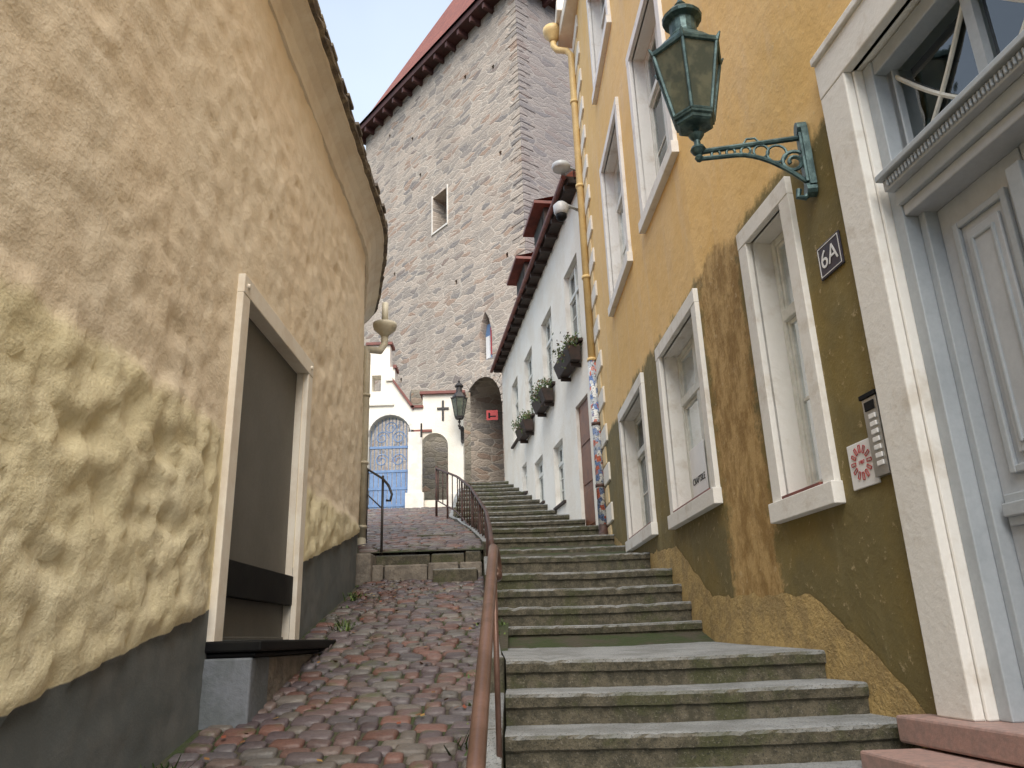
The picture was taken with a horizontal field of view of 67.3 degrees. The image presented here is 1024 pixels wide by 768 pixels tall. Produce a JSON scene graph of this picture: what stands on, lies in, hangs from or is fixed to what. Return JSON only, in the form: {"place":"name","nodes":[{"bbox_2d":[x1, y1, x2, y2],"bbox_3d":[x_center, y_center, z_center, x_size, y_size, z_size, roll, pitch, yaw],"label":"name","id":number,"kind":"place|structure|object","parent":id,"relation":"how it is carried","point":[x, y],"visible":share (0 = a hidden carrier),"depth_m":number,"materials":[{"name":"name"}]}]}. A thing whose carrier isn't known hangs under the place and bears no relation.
{"place":"outdoors","nodes":[
{"label":"outdoors","id":0,"kind":"place"},
{"bbox_2d":[155,533,508,767],"bbox_3d":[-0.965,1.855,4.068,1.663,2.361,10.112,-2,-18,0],"label":"cobblestone path","id":1,"kind":"structure","parent":0,"point":[254,749],"depth_m":4.85,"materials":[{"name":"stone"}]},
{"bbox_2d":[198,639,335,729],"bbox_3d":[-1.620,2.280,5.357,0.350,0.940,2.070,-2,-18,0],"label":"bench ledge","id":2,"kind":"object","parent":1,"relation":"on","point":[243,681],"visible":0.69,"depth_m":4.51,"materials":[{"name":"concrete"}]},
{"bbox_2d":[140,584,507,767],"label":"weeds","id":3,"kind":"object","parent":1,"relation":"on","point":[352,598],"visible":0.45,"depth_m":6.59,"materials":[{"name":"green plant"}]},
{"bbox_2d":[204,578,473,767],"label":"fallen leaves","id":4,"kind":"object","parent":1,"relation":"on","point":[421,714],"visible":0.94,"depth_m":5.93,"materials":[{"name":"brown plant"}]},
{"bbox_2d":[318,0,452,149],"label":"sky","id":5,"kind":"structure","parent":0,"point":[373,41],"materials":[{"name":"blue"}]},
{"bbox_2d":[357,506,481,555],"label":"cobblestone path","id":6,"kind":"structure","parent":0,"point":[403,528],"depth_m":12.25,"materials":[{"name":"stone"}]},
{"bbox_2d":[377,544,714,767],"bbox_3d":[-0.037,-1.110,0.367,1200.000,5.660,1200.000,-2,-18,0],"label":"ground","id":7,"kind":"structure","parent":0,"point":[610,640],"depth_m":6.51,"materials":[{"name":"grey stone"}]},
{"bbox_2d":[0,0,365,767],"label":"plaster wall","id":8,"kind":"structure","parent":7,"relation":"on","point":[166,176],"depth_m":3.81,"materials":[{"name":"beige paint"}]},
{"bbox_2d":[206,274,313,641],"bbox_3d":[-1.896,0.674,5.780,0.265,2.410,1.840,-2,-18,0],"label":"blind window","id":9,"kind":"structure","parent":8,"relation":"attached to","point":[256,589],"depth_m":5.76,"materials":[{"name":"black paint"}]},
{"bbox_2d":[357,302,396,545],"bbox_3d":[-2.027,0.521,11.363,0.373,4.025,1.025,-5,-19,11],"label":"downspout","id":10,"kind":"object","parent":8,"relation":"attached to","point":[384,328],"visible":0.84,"depth_m":11.11,"materials":[{"name":"beige metal"}]},
{"bbox_2d":[366,468,392,555],"bbox_3d":[-1.861,1.726,10.307,0.094,1.715,1.912,5,-20,-21],"label":"black handrail","id":11,"kind":"object","parent":7,"relation":"on","point":[382,502],"visible":0.67,"depth_m":9.69,"materials":[{"name":"metal"}]},
{"bbox_2d":[366,342,465,508],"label":"white gate","id":12,"kind":"structure","parent":7,"relation":"on","point":[432,416],"depth_m":22.21,"materials":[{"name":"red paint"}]},
{"bbox_2d":[450,380,467,443],"bbox_3d":[-1.457,0.748,21.958,0.446,1.810,0.759,-8,-19,18],"label":"wall lantern","id":13,"kind":"object","parent":12,"relation":"attached to","point":[459,400],"depth_m":21.78,"materials":[{"name":"metal"}]},
{"bbox_2d":[355,533,482,585],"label":"terrace steps","id":14,"kind":"structure","parent":7,"relation":"on","point":[451,567],"depth_m":9.20,"materials":[{"name":"stone"}]},
{"bbox_2d":[409,390,471,499],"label":"rubble wall","id":15,"kind":"structure","parent":7,"relation":"on","point":[435,451],"depth_m":23.96,"materials":[{"name":"stone"}]},
{"bbox_2d":[360,0,574,508],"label":"stone tower","id":16,"kind":"structure","parent":7,"relation":"on","point":[466,126],"depth_m":30.80,"materials":[{"name":"stone"}]},
{"bbox_2d":[449,488,505,767],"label":"kerb stones","id":17,"kind":"object","parent":7,"relation":"on","point":[493,760],"visible":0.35,"depth_m":4.34,"materials":[{"name":"grey stone"}]},
{"bbox_2d":[435,466,493,555],"bbox_3d":[-0.705,2.160,11.725,0.446,3.993,9.822,1,-19,-8],"label":"iron balustrade","id":18,"kind":"object","parent":17,"relation":"on","point":[476,523],"visible":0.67,"depth_m":13.20,"materials":[{"name":"brown metal"}]},
{"bbox_2d":[466,544,502,767],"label":"handrail","id":19,"kind":"object","parent":7,"relation":"on","point":[478,733],"visible":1,"depth_m":2.73,"materials":[{"name":"brown metal"}]},
{"bbox_2d":[502,192,598,525],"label":"walls","id":20,"kind":"structure","parent":7,"relation":"on","point":[556,427],"depth_m":16.18,"materials":[{"name":"white paint"}]},
{"bbox_2d":[486,410,502,419],"bbox_3d":[-0.384,1.007,24.408,0.864,0.320,0.150,5,-20,-20],"label":"red wall sign","id":21,"kind":"object","parent":20,"relation":"attached to","point":[491,414],"visible":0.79,"depth_m":24.31,"materials":[{"name":"metal"}]},
{"bbox_2d":[515,383,518,423],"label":"window","id":22,"kind":"structure","parent":20,"relation":"attached to","point":[516,392],"depth_m":21.62,"materials":[{"name":"white paint"}]},
{"bbox_2d":[511,409,533,442],"bbox_3d":[0.280,0.996,18.756,0.617,0.712,1.340,-2,-18,0],"label":"flower box","id":23,"kind":"object","parent":20,"relation":"attached to","point":[524,429],"visible":0.98,"depth_m":18.47,"materials":[{"name":"brown wood"}]},
{"bbox_2d":[528,354,533,413],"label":"window","id":24,"kind":"structure","parent":20,"relation":"attached to","point":[530,374],"depth_m":19.57,"materials":[{"name":"white paint"}]},
{"bbox_2d":[490,170,576,372],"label":"roof","id":25,"kind":"structure","parent":20,"relation":"on","point":[566,190],"depth_m":17.40,"materials":[{"name":"brown wood"}]},
{"bbox_2d":[507,196,553,294],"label":"dormers","id":26,"kind":"object","parent":25,"relation":"on","point":[540,207],"visible":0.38,"depth_m":18.29,"materials":[{"name":"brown wood"}]},
{"bbox_2d":[529,376,553,416],"bbox_3d":[0.642,0.213,16.456,0.595,0.729,1.348,0,-18,-7],"label":"flower box","id":27,"kind":"object","parent":20,"relation":"attached to","point":[542,399],"visible":0.99,"depth_m":16.24,"materials":[{"name":"brown wood"}]},
{"bbox_2d":[539,460,544,502],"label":"window","id":28,"kind":"structure","parent":20,"relation":"attached to","point":[541,478],"depth_m":17.91,"materials":[{"name":"white paint"}]},
{"bbox_2d":[511,338,582,509],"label":"window sills","id":29,"kind":"structure","parent":20,"relation":"attached to","point":[563,502],"depth_m":16.10,"materials":[{"name":"grey stone"}]},
{"bbox_2d":[545,316,553,380],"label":"window","id":30,"kind":"structure","parent":20,"relation":"attached to","point":[549,348],"depth_m":17.29,"materials":[{"name":"white paint"}]},
{"bbox_2d":[558,443,565,501],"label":"window","id":31,"kind":"structure","parent":20,"relation":"attached to","point":[561,473],"depth_m":15.78,"materials":[{"name":"white paint"}]},
{"bbox_2d":[551,332,581,381],"bbox_3d":[1.020,-0.523,14.189,0.628,0.679,1.325,-2,-18,0],"label":"flower box","id":32,"kind":"object","parent":20,"relation":"attached to","point":[568,358],"visible":0.99,"depth_m":13.87,"materials":[{"name":"brown wood"}]},
{"bbox_2d":[569,263,581,337],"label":"window","id":33,"kind":"structure","parent":20,"relation":"attached to","point":[574,304],"depth_m":14.97,"materials":[{"name":"white paint"}]},
{"bbox_2d":[579,397,595,525],"bbox_3d":[1.252,1.530,13.348,0.450,2.600,1.112,1,-19,-9],"label":"entrance door","id":34,"kind":"structure","parent":20,"relation":"attached to","point":[590,519],"depth_m":13.46,"materials":[{"name":"wood"}]},
{"bbox_2d":[453,481,920,767],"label":"stone stairs","id":35,"kind":"structure","parent":7,"relation":"on","point":[703,705],"depth_m":4.53,"materials":[{"name":"grey stone"}]},
{"bbox_2d":[576,0,985,720],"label":"walls","id":36,"kind":"structure","parent":7,"relation":"on","point":[846,564],"depth_m":5.74,"materials":[{"name":"yellow paint"}]},
{"bbox_2d":[557,0,577,48],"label":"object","id":37,"kind":"structure","parent":36,"relation":"on","point":[567,21],"depth_m":14.58,"materials":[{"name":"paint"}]},
{"bbox_2d":[555,0,563,23],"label":"gutter box","id":38,"kind":"object","parent":37,"relation":"on","point":[559,4],"visible":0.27,"depth_m":14.61,"materials":[{"name":"white"}]},
{"bbox_2d":[543,23,607,534],"bbox_3d":[1.066,-2.236,13.388,0.661,9.916,0.373,-14,-22,32],"label":"downspout","id":39,"kind":"object","parent":36,"relation":"attached to","point":[551,33],"visible":0.86,"depth_m":13.08,"materials":[{"name":"metal"}]},
{"bbox_2d":[572,15,613,533],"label":"quoins","id":40,"kind":"object","parent":36,"relation":"attached to","point":[598,353],"visible":0.7,"depth_m":12.79,"materials":[{"name":"paint"}]},
{"bbox_2d":[586,0,611,104],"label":"window","id":41,"kind":"structure","parent":36,"relation":"attached to","point":[605,14],"depth_m":11.65,"materials":[{"name":"white wood"}]},
{"bbox_2d":[599,97,632,316],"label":"window","id":42,"kind":"structure","parent":36,"relation":"attached to","point":[615,293],"depth_m":10.59,"materials":[{"name":"white wood"}]},
{"bbox_2d":[618,372,657,551],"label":"window","id":43,"kind":"structure","parent":36,"relation":"attached to","point":[648,531],"depth_m":9.68,"materials":[{"name":"white wood"}]},
{"bbox_2d":[625,0,678,233],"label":"window","id":44,"kind":"structure","parent":36,"relation":"attached to","point":[665,143],"depth_m":8.68,"materials":[{"name":"white wood"}]},
{"bbox_2d":[654,288,722,529],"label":"window","id":45,"kind":"structure","parent":36,"relation":"attached to","point":[695,399],"depth_m":7.24,"materials":[{"name":"white wood"}]},
{"bbox_2d":[689,439,708,496],"bbox_3d":[1.728,0.828,7.117,0.011,0.530,0.480,-1,-18,-3],"label":"window sign","id":46,"kind":"object","parent":45,"relation":"attached to","point":[699,475],"visible":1,"depth_m":7.11,"materials":[{"name":"white paper"}]},
{"bbox_2d":[648,0,817,200],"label":"street lamp","id":47,"kind":"object","parent":36,"relation":"attached to","point":[687,60],"visible":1,"depth_m":4.91,"materials":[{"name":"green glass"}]},
{"bbox_2d":[614,536,927,747],"bbox_3d":[1.662,2.267,7.621,0.165,2.779,8.198,-1,-18,-3],"label":"base render","id":48,"kind":"object","parent":36,"relation":"attached to","point":[807,621],"visible":0.38,"depth_m":4.95,"materials":[{"name":"yellow paint"}]},
{"bbox_2d":[736,176,845,523],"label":"window","id":49,"kind":"structure","parent":36,"relation":"attached to","point":[823,490],"depth_m":5.09,"materials":[{"name":"white wood"}]},
{"bbox_2d":[816,230,844,280],"bbox_3d":[1.873,-0.754,4.534,0.015,0.210,0.250,1,-18,-8],"label":"house number sign","id":50,"kind":"object","parent":36,"relation":"attached to","point":[830,256],"visible":1,"depth_m":4.51,"materials":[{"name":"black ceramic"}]},
{"bbox_2d":[847,438,880,490],"bbox_3d":[1.906,0.435,4.182,0.018,0.250,0.250,1,-18,-8],"label":"wall plaque","id":51,"kind":"object","parent":36,"relation":"attached to","point":[861,465],"depth_m":4.19,"materials":[{"name":"white ceramic"}]},
{"bbox_2d":[858,389,891,477],"bbox_3d":[1.916,0.260,4.042,0.064,0.445,0.149,-2,-18,0],"label":"door intercom","id":52,"kind":"object","parent":36,"relation":"attached to","point":[876,437],"depth_m":4.03,"materials":[{"name":"silver metal"}]},
{"bbox_2d":[810,0,999,721],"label":"door surround","id":53,"kind":"object","parent":36,"relation":"attached to","point":[857,30],"visible":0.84,"depth_m":3.84,"materials":[{"name":"white stone"}]},
{"bbox_2d":[862,0,1023,722],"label":"door leaf","id":54,"kind":"object","parent":36,"relation":"attached to","point":[950,176],"visible":1,"depth_m":3.55,"materials":[{"name":"grey wood"}]},
{"bbox_2d":[886,0,1023,148],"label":"door transom window","id":55,"kind":"structure","parent":36,"relation":"attached to","point":[972,42],"depth_m":4.49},
{"bbox_2d":[860,714,1023,767],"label":"granite doorstep","id":56,"kind":"object","parent":7,"relation":"on","point":[952,743],"visible":0.83,"depth_m":3.22,"materials":[{"name":"pink stone"}]},
{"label":"end walls","id":57,"kind":"object","parent":7,"relation":"on","visible":0},
{"bbox_2d":[268,0,387,323],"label":"eave and roof","id":58,"kind":"object","parent":57,"relation":"on","point":[305,39],"visible":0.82,"depth_m":7.92,"materials":[{"name":"beige paint"}]},
{"bbox_2d":[316,0,387,300],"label":"eave slabs","id":59,"kind":"structure","parent":58,"relation":"attached to","point":[351,107],"depth_m":7.94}
]}

